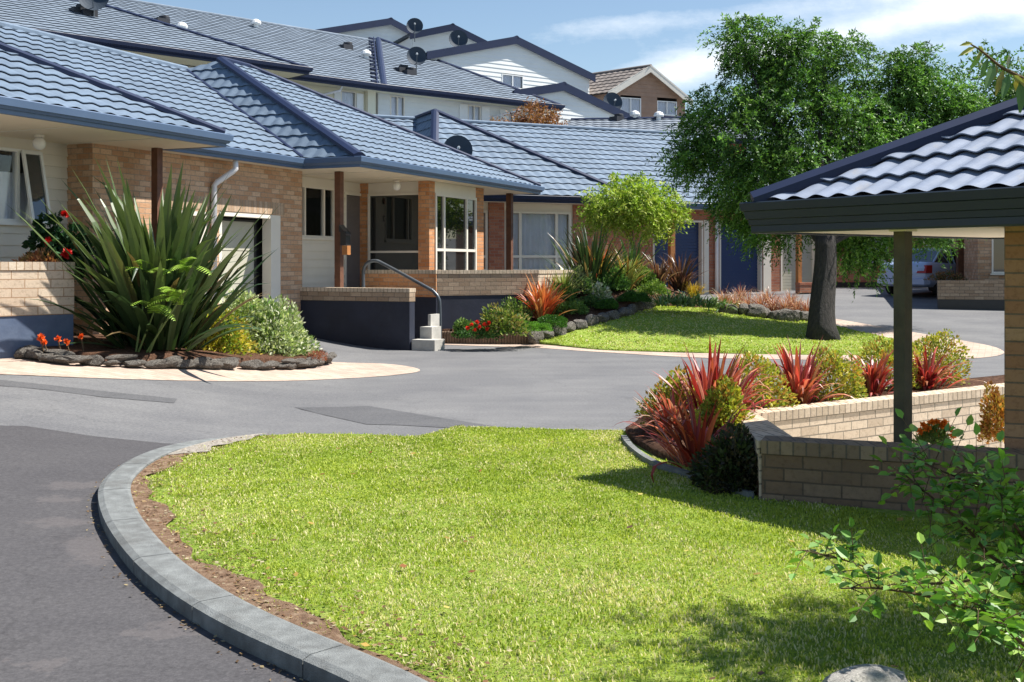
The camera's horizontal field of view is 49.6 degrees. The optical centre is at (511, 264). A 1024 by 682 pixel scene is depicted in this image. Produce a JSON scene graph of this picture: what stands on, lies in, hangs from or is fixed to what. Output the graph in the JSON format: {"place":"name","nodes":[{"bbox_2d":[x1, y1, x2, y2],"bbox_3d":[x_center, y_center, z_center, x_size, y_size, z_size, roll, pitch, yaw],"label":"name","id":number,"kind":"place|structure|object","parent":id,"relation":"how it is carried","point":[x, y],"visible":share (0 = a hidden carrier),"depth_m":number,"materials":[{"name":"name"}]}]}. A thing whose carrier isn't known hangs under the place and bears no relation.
{"place":"outdoors","nodes":[
{"label":"outdoors","id":0,"kind":"place"},
{"bbox_2d":[0,425,309,681],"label":"road","id":1,"kind":"structure","parent":0,"point":[72,609],"depth_m":5.34,"materials":[{"name":"asphalt"}]},
{"bbox_2d":[38,334,318,366],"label":"mulch","id":2,"kind":"object","parent":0,"point":[106,351],"visible":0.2,"depth_m":14.79,"materials":[{"name":"brown soil"}]},
{"bbox_2d":[10,156,277,351],"bbox_3d":[-5.058,-0.119,15.342,3.773,2.663,4.030,0,0,0],"label":"green flax","id":3,"kind":"object","parent":2,"relation":"on","point":[119,290],"visible":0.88,"depth_m":14.51,"materials":[{"name":"green plant"}]},
{"bbox_2d":[145,286,186,352],"bbox_3d":[-4.417,0.713,14.088,0.645,0.867,0.573,0,0,0],"label":"fern","id":4,"kind":"object","parent":2,"relation":"on","point":[174,296],"visible":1,"depth_m":14.19,"materials":[{"name":"green plant"}]},
{"bbox_2d":[185,298,262,355],"bbox_3d":[-4.290,0.906,15.986,1.344,0.895,1.099,0,0,0],"label":"yellow shrub","id":5,"kind":"object","parent":2,"relation":"on","point":[227,341],"visible":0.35,"depth_m":15.83,"materials":[{"name":"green plant"}]},
{"bbox_2d":[217,288,289,353],"bbox_3d":[-4.079,0.859,16.784,1.362,1.047,1.194,0,0,-31],"label":"variegated shrub","id":6,"kind":"object","parent":2,"relation":"on","point":[242,298],"visible":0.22,"depth_m":16.60,"materials":[{"name":"green plant"}]},
{"bbox_2d":[238,294,322,356],"bbox_3d":[-3.650,0.961,16.888,1.396,1.042,1.388,0,0,-44],"label":"variegated shrub","id":7,"kind":"object","parent":2,"relation":"on","point":[298,343],"visible":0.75,"depth_m":16.68,"materials":[{"name":"green plant"}]},
{"bbox_2d":[0,358,419,380],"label":"footpath","id":8,"kind":"structure","parent":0,"point":[330,370],"depth_m":14.02,"materials":[{"name":"concrete"}]},
{"bbox_2d":[0,288,1003,443],"bbox_3d":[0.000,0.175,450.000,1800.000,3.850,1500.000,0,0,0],"label":"road","id":9,"kind":"structure","parent":0,"point":[501,386],"depth_m":13.22,"materials":[{"name":"asphalt"}]},
{"bbox_2d":[0,262,74,358],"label":"brick wall","id":10,"kind":"structure","parent":9,"relation":"on","point":[28,319],"depth_m":14.10,"materials":[{"name":"brick"}]},
{"bbox_2d":[11,246,65,261],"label":"orange succulent","id":11,"kind":"object","parent":10,"relation":"on","point":[37,255],"visible":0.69,"depth_m":14.69,"materials":[{"name":"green plant"}]},
{"bbox_2d":[21,210,99,282],"bbox_3d":[-6.080,-0.018,14.980,0.887,1.437,0.783,0,0,22],"label":"red geranium","id":12,"kind":"object","parent":10,"relation":"on","point":[54,244],"visible":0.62,"depth_m":14.83,"materials":[{"name":"green plant"}]},
{"bbox_2d":[0,380,176,402],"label":"road seam patch","id":13,"kind":"object","parent":9,"relation":"on","point":[82,391],"visible":1,"depth_m":11.63,"materials":[{"name":"asphalt"}]},
{"bbox_2d":[98,435,427,681],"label":"kerb","id":14,"kind":"structure","parent":9,"relation":"on","point":[155,565],"depth_m":4.93,"materials":[{"name":"concrete"}]},
{"bbox_2d":[0,21,544,333],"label":"brick house","id":15,"kind":"structure","parent":9,"relation":"on","point":[316,168],"depth_m":20.93,"materials":[{"name":"paint"}]},
{"bbox_2d":[0,147,44,225],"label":"window","id":16,"kind":"structure","parent":15,"relation":"in","point":[13,193],"depth_m":15.94,"materials":[{"name":"white glass"}]},
{"bbox_2d":[222,218,255,329],"bbox_3d":[-5.064,0.365,20.126,0.070,2.370,1.354,0,0,24],"label":"garage door","id":17,"kind":"structure","parent":15,"relation":"in","point":[237,224],"depth_m":20.33,"materials":[{"name":"white metal"}]},
{"bbox_2d":[302,185,333,239],"bbox_3d":[-4.101,-1.071,23.331,0.140,1.121,1.387,0,0,24],"label":"window","id":18,"kind":"structure","parent":15,"relation":"in","point":[317,202],"depth_m":23.41,"materials":[{"name":"glass"}]},
{"bbox_2d":[346,195,359,287],"bbox_3d":[-3.545,-0.475,24.675,0.080,2.109,0.684,0,0,24],"label":"door","id":19,"kind":"structure","parent":15,"relation":"in","point":[352,202],"depth_m":24.69,"materials":[{"name":"wood"}]},
{"bbox_2d":[368,193,417,269],"bbox_3d":[-2.602,-0.694,24.571,1.330,1.748,0.090,0,0,24],"label":"window","id":20,"kind":"structure","parent":15,"relation":"in","point":[392,217],"depth_m":24.58,"materials":[{"name":"glass"}]},
{"bbox_2d":[435,193,476,269],"bbox_3d":[-1.288,-0.657,25.276,0.090,1.814,2.077,0,0,24],"label":"window","id":21,"kind":"structure","parent":15,"relation":"in","point":[455,216],"depth_m":25.27,"materials":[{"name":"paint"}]},
{"bbox_2d":[0,0,564,122],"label":"cream upper house","id":22,"kind":"structure","parent":9,"relation":"on","point":[377,75],"depth_m":41.98,"materials":[{"name":"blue tile"}]},
{"bbox_2d":[390,95,404,115],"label":"window","id":23,"kind":"structure","parent":22,"relation":"in","point":[395,101],"depth_m":42.12,"materials":[{"name":"glass"}]},
{"bbox_2d":[407,47,425,70],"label":"satellite dish","id":24,"kind":"object","parent":22,"relation":"attached to","point":[416,56],"visible":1,"depth_m":44.91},
{"bbox_2d":[300,287,415,349],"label":"brick wall","id":25,"kind":"structure","parent":9,"relation":"on","point":[382,318],"depth_m":20.99,"materials":[{"name":"paint"}]},
{"bbox_2d":[316,17,409,41],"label":"white gable house","id":26,"kind":"structure","parent":9,"relation":"on","point":[391,29],"depth_m":59.40,"materials":[{"name":"blue wood"}]},
{"bbox_2d":[296,406,494,427],"bbox_3d":[-1.291,1.590,11.519,0.846,0.012,2.646,0,0,-43],"label":"road patch","id":27,"kind":"object","parent":9,"relation":"on","point":[371,415],"visible":0.91,"depth_m":11.55,"materials":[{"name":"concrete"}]},
{"bbox_2d":[365,270,436,338],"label":"brick wall","id":28,"kind":"structure","parent":9,"relation":"on","point":[425,302],"depth_m":23.09,"materials":[{"name":"brick"}]},
{"bbox_2d":[362,259,441,338],"bbox_3d":[-2.203,0.765,22.253,1.865,1.737,0.137,0,0,24],"label":"handrail","id":29,"kind":"object","parent":9,"relation":"on","point":[433,291],"visible":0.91,"depth_m":22.17,"materials":[{"name":"metal"}]},
{"bbox_2d":[412,314,444,350],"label":"concrete steps","id":30,"kind":"structure","parent":9,"relation":"on","point":[430,339],"depth_m":20.80,"materials":[{"name":"concrete"}]},
{"bbox_2d":[393,23,486,51],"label":"white gable house","id":31,"kind":"structure","parent":9,"relation":"on","point":[431,39],"depth_m":57.63,"materials":[{"name":"blue wood"}]},
{"bbox_2d":[437,270,538,328],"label":"brick wall","id":32,"kind":"structure","parent":9,"relation":"on","point":[467,294],"depth_m":23.30,"materials":[{"name":"brick"}]},
{"bbox_2d":[426,35,595,93],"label":"white gable house","id":33,"kind":"structure","parent":9,"relation":"on","point":[516,61],"depth_m":52.02,"materials":[{"name":"clear wood"}]},
{"bbox_2d":[496,96,569,124],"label":"copper shrub","id":34,"kind":"object","parent":9,"relation":"on","point":[534,119],"visible":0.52,"depth_m":42.27,"materials":[{"name":"red plant"}]},
{"bbox_2d":[538,270,583,292],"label":"brick wall","id":35,"kind":"structure","parent":9,"relation":"on","point":[542,274],"depth_m":24.28,"materials":[{"name":"brick"}]},
{"bbox_2d":[514,82,632,123],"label":"white gable house","id":36,"kind":"structure","parent":9,"relation":"on","point":[577,103],"depth_m":48.27,"materials":[{"name":"blue wood"}]},
{"bbox_2d":[373,109,814,293],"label":"blue roof house","id":37,"kind":"structure","parent":9,"relation":"on","point":[562,164],"depth_m":34.99,"materials":[{"name":"paint"}]},
{"bbox_2d":[444,135,472,154],"bbox_3d":[-1.521,-3.153,31.102,0.680,0.945,0.534,0,0,29],"label":"satellite dish","id":38,"kind":"object","parent":37,"relation":"attached to","point":[460,143],"visible":0.47,"depth_m":31.19,"materials":[{"name":"metal"}]},
{"bbox_2d":[505,211,570,269],"bbox_3d":[0.729,-0.644,31.228,2.044,1.687,0.137,0,0,-24],"label":"window","id":39,"kind":"structure","parent":37,"relation":"in","point":[531,231],"depth_m":31.28,"materials":[{"name":"glass"}]},
{"bbox_2d":[653,220,702,293],"bbox_3d":[5.161,-0.090,34.850,1.849,2.580,0.252,0,0,-24],"label":"garage door","id":40,"kind":"structure","parent":37,"relation":"in","point":[690,242],"depth_m":35.10,"materials":[{"name":"paint"}]},
{"bbox_2d":[719,221,761,292],"bbox_3d":[7.321,-0.090,35.812,1.655,2.580,0.252,0,0,-24],"label":"garage door","id":41,"kind":"structure","parent":37,"relation":"in","point":[733,271],"depth_m":35.86,"materials":[{"name":"paint"}]},
{"bbox_2d":[781,235,814,290],"bbox_3d":[9.430,0.025,36.751,1.464,2.350,0.252,0,0,-24],"label":"garage door","id":42,"kind":"structure","parent":37,"relation":"in","point":[788,281],"depth_m":36.78,"materials":[{"name":"paint"}]},
{"bbox_2d":[570,171,694,251],"bbox_3d":[3.066,-0.664,27.783,3.232,3.429,2.231,0,0,0],"label":"lime tree","id":43,"kind":"object","parent":9,"relation":"on","point":[648,207],"visible":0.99,"depth_m":27.64,"materials":[{"name":"green plant"}]},
{"bbox_2d":[589,64,692,116],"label":"brown gable house","id":44,"kind":"structure","parent":9,"relation":"on","point":[649,90],"depth_m":55.02,"materials":[{"name":"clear brick"}]},
{"bbox_2d":[621,97,640,116],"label":"window","id":45,"kind":"structure","parent":44,"relation":"in","point":[629,105],"depth_m":54.72,"materials":[{"name":"white glass"}]},
{"bbox_2d":[563,110,758,160],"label":"slate roof house","id":46,"kind":"structure","parent":9,"relation":"on","point":[659,121],"depth_m":46.28,"materials":[{"name":"tile"}]},
{"bbox_2d":[741,414,791,498],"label":"brick wall","id":47,"kind":"structure","parent":9,"relation":"on","point":[760,427],"depth_m":7.85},
{"bbox_2d":[747,383,1003,447],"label":"brick wall","id":48,"kind":"structure","parent":9,"relation":"on","point":[868,419],"depth_m":10.90,"materials":[{"name":"brick"}]},
{"bbox_2d":[836,237,941,287],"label":"orange brick house","id":49,"kind":"structure","parent":9,"relation":"on","point":[861,281],"depth_m":40.13,"materials":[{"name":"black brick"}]},
{"bbox_2d":[761,435,1023,515],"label":"brick wall","id":50,"kind":"structure","parent":9,"relation":"on","point":[839,472],"depth_m":7.04,"materials":[{"name":"brick"}]},
{"bbox_2d":[877,247,955,294],"bbox_3d":[13.433,0.212,35.153,4.440,1.470,2.040,0,0,-42],"label":"parked car","id":51,"kind":"object","parent":9,"relation":"on","point":[927,267],"visible":0.43,"depth_m":33.77,"materials":[{"name":"silver metal"}]},
{"bbox_2d":[937,280,1003,309],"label":"brick wall","id":52,"kind":"structure","parent":9,"relation":"on","point":[973,294],"depth_m":29.38,"materials":[{"name":"brown brick"}]},
{"bbox_2d":[946,238,1003,280],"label":"brick house","id":53,"kind":"structure","parent":9,"relation":"on","point":[979,259],"depth_m":30.48,"materials":[{"name":"brick"}]},
{"bbox_2d":[990,239,1003,274],"bbox_3d":[13.681,-0.427,30.274,1.180,1.445,0.140,0,0,14],"label":"window","id":54,"kind":"structure","parent":53,"relation":"in","point":[997,244],"depth_m":30.38,"materials":[{"name":"paint"}]},
{"bbox_2d":[944,39,1023,116],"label":"background tree","id":55,"kind":"object","parent":9,"relation":"on","point":[1010,94],"visible":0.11,"depth_m":39.40,"materials":[{"name":"green plant"}]},
{"bbox_2d":[133,425,1023,681],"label":"lawn","id":56,"kind":"structure","parent":0,"point":[356,640],"depth_m":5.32,"materials":[{"name":"plant"}]},
{"bbox_2d":[167,433,264,454],"bbox_3d":[-2.471,1.506,9.346,0.252,0.017,1.314,0,0,15],"label":"grit","id":57,"kind":"object","parent":56,"relation":"on","point":[194,448],"visible":1,"depth_m":9.27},
{"bbox_2d":[131,453,435,681],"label":"soil","id":58,"kind":"structure","parent":56,"relation":"on","point":[229,585],"depth_m":5.39,"materials":[{"name":"soil"}]},
{"bbox_2d":[134,433,593,681],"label":"fallen leaves","id":59,"kind":"object","parent":56,"relation":"on","point":[388,624],"visible":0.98,"depth_m":5.19,"materials":[{"name":"brown plant"}]},
{"bbox_2d":[134,441,902,679],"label":"fallen leaves","id":60,"kind":"object","parent":56,"relation":"on","point":[761,672],"visible":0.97,"depth_m":5.72,"materials":[{"name":"brown plant"}]},
{"bbox_2d":[621,435,753,498],"bbox_3d":[1.175,1.558,8.444,0.244,0.135,2.489,0,0,-14],"label":"bed edging","id":61,"kind":"object","parent":56,"relation":"on","point":[638,452],"visible":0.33,"depth_m":8.26,"materials":[{"name":"concrete"}]},
{"bbox_2d":[822,664,907,681],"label":"rock","id":62,"kind":"object","parent":56,"relation":"on","point":[868,673],"visible":1,"depth_m":3.90,"materials":[{"name":"stone"}]},
{"bbox_2d":[739,98,1023,448],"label":"carport","id":63,"kind":"object","parent":56,"relation":"on","point":[962,177],"visible":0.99,"depth_m":7.46,"materials":[{"name":"tile"}]},
{"bbox_2d":[785,517,1023,608],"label":"rose branch","id":64,"kind":"object","parent":56,"relation":"on","point":[852,546],"visible":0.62,"depth_m":4.00,"materials":[{"name":"green plant"}]},
{"bbox_2d":[823,532,1023,655],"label":"rose branch","id":65,"kind":"object","parent":56,"relation":"on","point":[876,602],"visible":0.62,"depth_m":3.71,"materials":[{"name":"green plant"}]},
{"bbox_2d":[869,436,1023,611],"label":"rose branch","id":66,"kind":"object","parent":56,"relation":"on","point":[916,489],"visible":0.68,"depth_m":4.58,"materials":[{"name":"green plant"}]},
{"bbox_2d":[891,407,1023,561],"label":"rose branch","id":67,"kind":"object","parent":66,"relation":"attached to","point":[969,457],"visible":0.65,"depth_m":4.70,"materials":[{"name":"green plant"}]},
{"bbox_2d":[959,447,1023,606],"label":"rose branch","id":68,"kind":"object","parent":66,"relation":"attached to","point":[1007,496],"visible":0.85,"depth_m":4.37,"materials":[{"name":"green plant"}]},
{"bbox_2d":[929,555,1023,681],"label":"rose branch","id":69,"kind":"object","parent":56,"relation":"on","point":[985,624],"visible":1,"depth_m":3.48,"materials":[{"name":"green plant"}]},
{"bbox_2d":[959,41,1023,113],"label":"overhanging tree","id":70,"kind":"object","parent":56,"relation":"on","point":[1003,83],"visible":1,"depth_m":4.59,"materials":[{"name":"green plant"}]},
{"bbox_2d":[967,539,1023,653],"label":"rose branch","id":71,"kind":"object","parent":56,"relation":"on","point":[1016,576],"visible":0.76,"depth_m":3.90,"materials":[{"name":"green plant"}]},
{"bbox_2d":[140,0,1023,184],"label":"sky","id":72,"kind":"structure","parent":0,"point":[592,35],"materials":[{"name":"blue"}]},
{"bbox_2d":[442,286,793,336],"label":"mulch","id":73,"kind":"object","parent":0,"point":[593,310],"visible":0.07,"depth_m":24.25,"materials":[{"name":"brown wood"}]},
{"bbox_2d":[455,320,503,340],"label":"red flowers","id":74,"kind":"object","parent":73,"relation":"on","point":[473,332],"visible":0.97,"depth_m":20.37,"materials":[{"name":"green plant"}]},
{"bbox_2d":[474,301,533,337],"bbox_3d":[-0.159,1.027,20.669,1.154,0.678,0.828,0,0,0],"label":"leafy shrub","id":75,"kind":"object","parent":73,"relation":"on","point":[513,326],"visible":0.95,"depth_m":20.53,"materials":[{"name":"green plant"}]},
{"bbox_2d":[500,295,534,320],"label":"leafy shrub","id":76,"kind":"object","parent":73,"relation":"on","point":[514,305],"visible":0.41,"depth_m":23.32,"materials":[{"name":"green plant"}]},
{"bbox_2d":[517,269,576,319],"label":"orange flax","id":77,"kind":"object","parent":73,"relation":"on","point":[543,301],"visible":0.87,"depth_m":23.35,"materials":[{"name":"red plant"}]},
{"bbox_2d":[537,314,567,327],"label":"clipped bush","id":78,"kind":"object","parent":73,"relation":"on","point":[555,320],"visible":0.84,"depth_m":22.23,"materials":[{"name":"green plant"}]},
{"bbox_2d":[539,264,591,297],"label":"yellow flax","id":79,"kind":"object","parent":73,"relation":"on","point":[573,286],"visible":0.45,"depth_m":24.34,"materials":[{"name":"green plant"}]},
{"bbox_2d":[552,300,589,315],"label":"leafy shrub","id":80,"kind":"object","parent":73,"relation":"on","point":[578,306],"visible":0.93,"depth_m":23.65,"materials":[{"name":"green plant"}]},
{"bbox_2d":[571,261,600,293],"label":"leafy shrub","id":81,"kind":"object","parent":73,"relation":"on","point":[587,289],"visible":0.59,"depth_m":25.01,"materials":[{"name":"green plant"}]},
{"bbox_2d":[532,220,644,284],"bbox_3d":[1.849,-0.241,25.599,2.277,1.660,2.386,0,0,-44],"label":"green flax","id":82,"kind":"object","parent":73,"relation":"on","point":[595,252],"visible":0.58,"depth_m":25.27,"materials":[{"name":"green plant"}]},
{"bbox_2d":[594,265,632,290],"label":"leafy shrub","id":83,"kind":"object","parent":73,"relation":"on","point":[620,283],"visible":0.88,"depth_m":25.15,"materials":[{"name":"green plant"}]},
{"bbox_2d":[608,251,653,289],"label":"green flax","id":84,"kind":"object","parent":73,"relation":"on","point":[632,276],"visible":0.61,"depth_m":25.38,"materials":[{"name":"green plant"}]},
{"bbox_2d":[603,233,660,266],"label":"green flax","id":85,"kind":"object","parent":73,"relation":"on","point":[632,254],"visible":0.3,"depth_m":26.42,"materials":[{"name":"green plant"}]},
{"bbox_2d":[633,279,671,295],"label":"leafy shrub","id":86,"kind":"object","parent":73,"relation":"on","point":[656,287],"visible":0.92,"depth_m":24.99,"materials":[{"name":"green plant"}]},
{"bbox_2d":[642,252,678,285],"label":"bronze flax","id":87,"kind":"object","parent":73,"relation":"on","point":[661,274],"visible":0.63,"depth_m":26.05,"materials":[{"name":"red plant"}]},
{"bbox_2d":[649,253,710,290],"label":"bronze flax","id":88,"kind":"object","parent":73,"relation":"on","point":[681,278],"visible":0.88,"depth_m":26.38,"materials":[{"name":"red plant"}]},
{"bbox_2d":[445,319,1003,359],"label":"footpath","id":89,"kind":"structure","parent":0,"point":[977,350],"depth_m":20.84,"materials":[{"name":"concrete"}]},
{"bbox_2d":[442,331,528,343],"bbox_3d":[-0.480,1.521,22.058,1.991,0.358,0.056,0,0,18],"label":"timber edging","id":90,"kind":"object","parent":89,"relation":"on","point":[515,339],"visible":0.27,"depth_m":22.04,"materials":[{"name":"wood"}]},
{"bbox_2d":[539,305,926,354],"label":"lawn island","id":91,"kind":"structure","parent":0,"point":[638,327],"depth_m":22.23,"materials":[{"name":"plant"}]},
{"bbox_2d":[645,11,993,340],"bbox_3d":[6.989,-1.955,23.826,8.078,7.348,4.148,0,0,0],"label":"feathery tree","id":92,"kind":"object","parent":91,"relation":"on","point":[867,123],"visible":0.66,"depth_m":24.07,"materials":[{"name":"green plant"}]},
{"bbox_2d":[625,375,1003,499],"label":"mulch","id":93,"kind":"object","parent":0,"point":[634,433],"visible":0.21,"depth_m":10.01,"materials":[{"name":"brown soil"}]},
{"bbox_2d":[614,384,701,440],"bbox_3d":[1.360,1.293,9.674,0.851,0.529,1.002,0,0,-18],"label":"red flax","id":94,"kind":"object","parent":93,"relation":"on","point":[672,406],"visible":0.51,"depth_m":9.54,"materials":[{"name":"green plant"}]},
{"bbox_2d":[634,364,698,425],"bbox_3d":[1.459,1.171,9.876,0.616,0.560,0.607,0,0,-37],"label":"golden mound","id":95,"kind":"object","parent":93,"relation":"on","point":[663,388],"visible":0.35,"depth_m":9.86,"materials":[{"name":"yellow plant"}]},
{"bbox_2d":[630,389,756,482],"bbox_3d":[1.388,1.213,8.139,1.034,0.623,0.945,0,0,0],"label":"red flax","id":96,"kind":"object","parent":93,"relation":"on","point":[695,438],"visible":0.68,"depth_m":8.00,"materials":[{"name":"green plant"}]},
{"bbox_2d":[646,336,770,427],"bbox_3d":[1.710,1.001,9.534,1.102,0.803,0.980,0,0,0],"label":"red flax","id":97,"kind":"object","parent":93,"relation":"on","point":[703,383],"visible":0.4,"depth_m":9.50,"materials":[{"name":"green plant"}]},
{"bbox_2d":[685,419,757,494],"bbox_3d":[1.473,1.305,7.580,0.563,0.485,0.684,0,0,0],"label":"dark shrub","id":98,"kind":"object","parent":93,"relation":"on","point":[735,458],"visible":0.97,"depth_m":7.45,"materials":[{"name":"green plant"}]},
{"bbox_2d":[695,374,755,429],"bbox_3d":[1.781,1.150,9.303,0.471,0.469,0.466,0,0,45],"label":"golden mound","id":99,"kind":"object","parent":93,"relation":"on","point":[730,396],"visible":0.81,"depth_m":9.23,"materials":[{"name":"yellow plant"}]},
{"bbox_2d":[706,354,786,414],"bbox_3d":[1.973,1.132,10.214,0.994,0.635,1.033,0,0,-40],"label":"red flax","id":100,"kind":"object","parent":93,"relation":"on","point":[747,389],"visible":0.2,"depth_m":10.12,"materials":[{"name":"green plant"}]},
{"bbox_2d":[729,349,800,408],"bbox_3d":[2.346,1.099,10.601,0.753,0.577,0.731,0,0,0],"label":"golden mound","id":101,"kind":"object","parent":93,"relation":"on","point":[768,368],"visible":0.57,"depth_m":10.48,"materials":[{"name":"yellow plant"}]},
{"bbox_2d":[767,335,855,404],"bbox_3d":[2.856,1.041,10.997,1.163,0.696,1.100,0,0,0],"label":"red flax","id":102,"kind":"object","parent":93,"relation":"on","point":[801,379],"visible":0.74,"depth_m":10.88,"materials":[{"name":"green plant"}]},
{"bbox_2d":[803,345,868,400],"bbox_3d":[3.292,1.109,11.303,0.711,0.593,0.666,0,0,0],"label":"golden mound","id":103,"kind":"object","parent":93,"relation":"on","point":[835,360],"visible":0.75,"depth_m":11.16,"materials":[{"name":"yellow plant"}]},
{"bbox_2d":[823,348,892,396],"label":"red flax","id":104,"kind":"object","parent":93,"relation":"on","point":[875,377],"visible":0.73,"depth_m":11.79,"materials":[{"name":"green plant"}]},
{"bbox_2d":[857,333,923,389],"bbox_3d":[4.211,1.079,12.404,0.770,0.636,0.693,0,0,0],"label":"golden mound","id":105,"kind":"object","parent":93,"relation":"on","point":[879,351],"visible":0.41,"depth_m":12.33,"materials":[{"name":"yellow plant"}]},
{"bbox_2d":[890,345,990,389],"bbox_3d":[4.672,1.152,12.331,0.905,0.553,1.080,0,0,-35],"label":"red flax","id":106,"kind":"object","parent":93,"relation":"on","point":[932,374],"visible":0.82,"depth_m":12.29,"materials":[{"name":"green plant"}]},
{"bbox_2d":[912,328,973,384],"bbox_3d":[4.911,1.068,12.905,0.790,0.661,0.679,0,0,0],"label":"golden mound","id":107,"kind":"object","parent":93,"relation":"on","point":[935,343],"visible":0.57,"depth_m":12.79,"materials":[{"name":"yellow plant"}]},
{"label":"forecourt","id":108,"kind":"structure","parent":0,"visible":0},
{"bbox_2d":[912,418,956,444],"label":"marigold bush","id":109,"kind":"object","parent":108,"relation":"on","point":[932,433],"visible":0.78,"depth_m":8.94,"materials":[{"name":"orange plant"}]},
{"bbox_2d":[977,380,1003,447],"bbox_3d":[4.721,1.460,10.812,0.393,0.663,0.359,0,0,0],"label":"shrub","id":110,"kind":"object","parent":108,"relation":"on","point":[993,411],"visible":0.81,"depth_m":10.75,"materials":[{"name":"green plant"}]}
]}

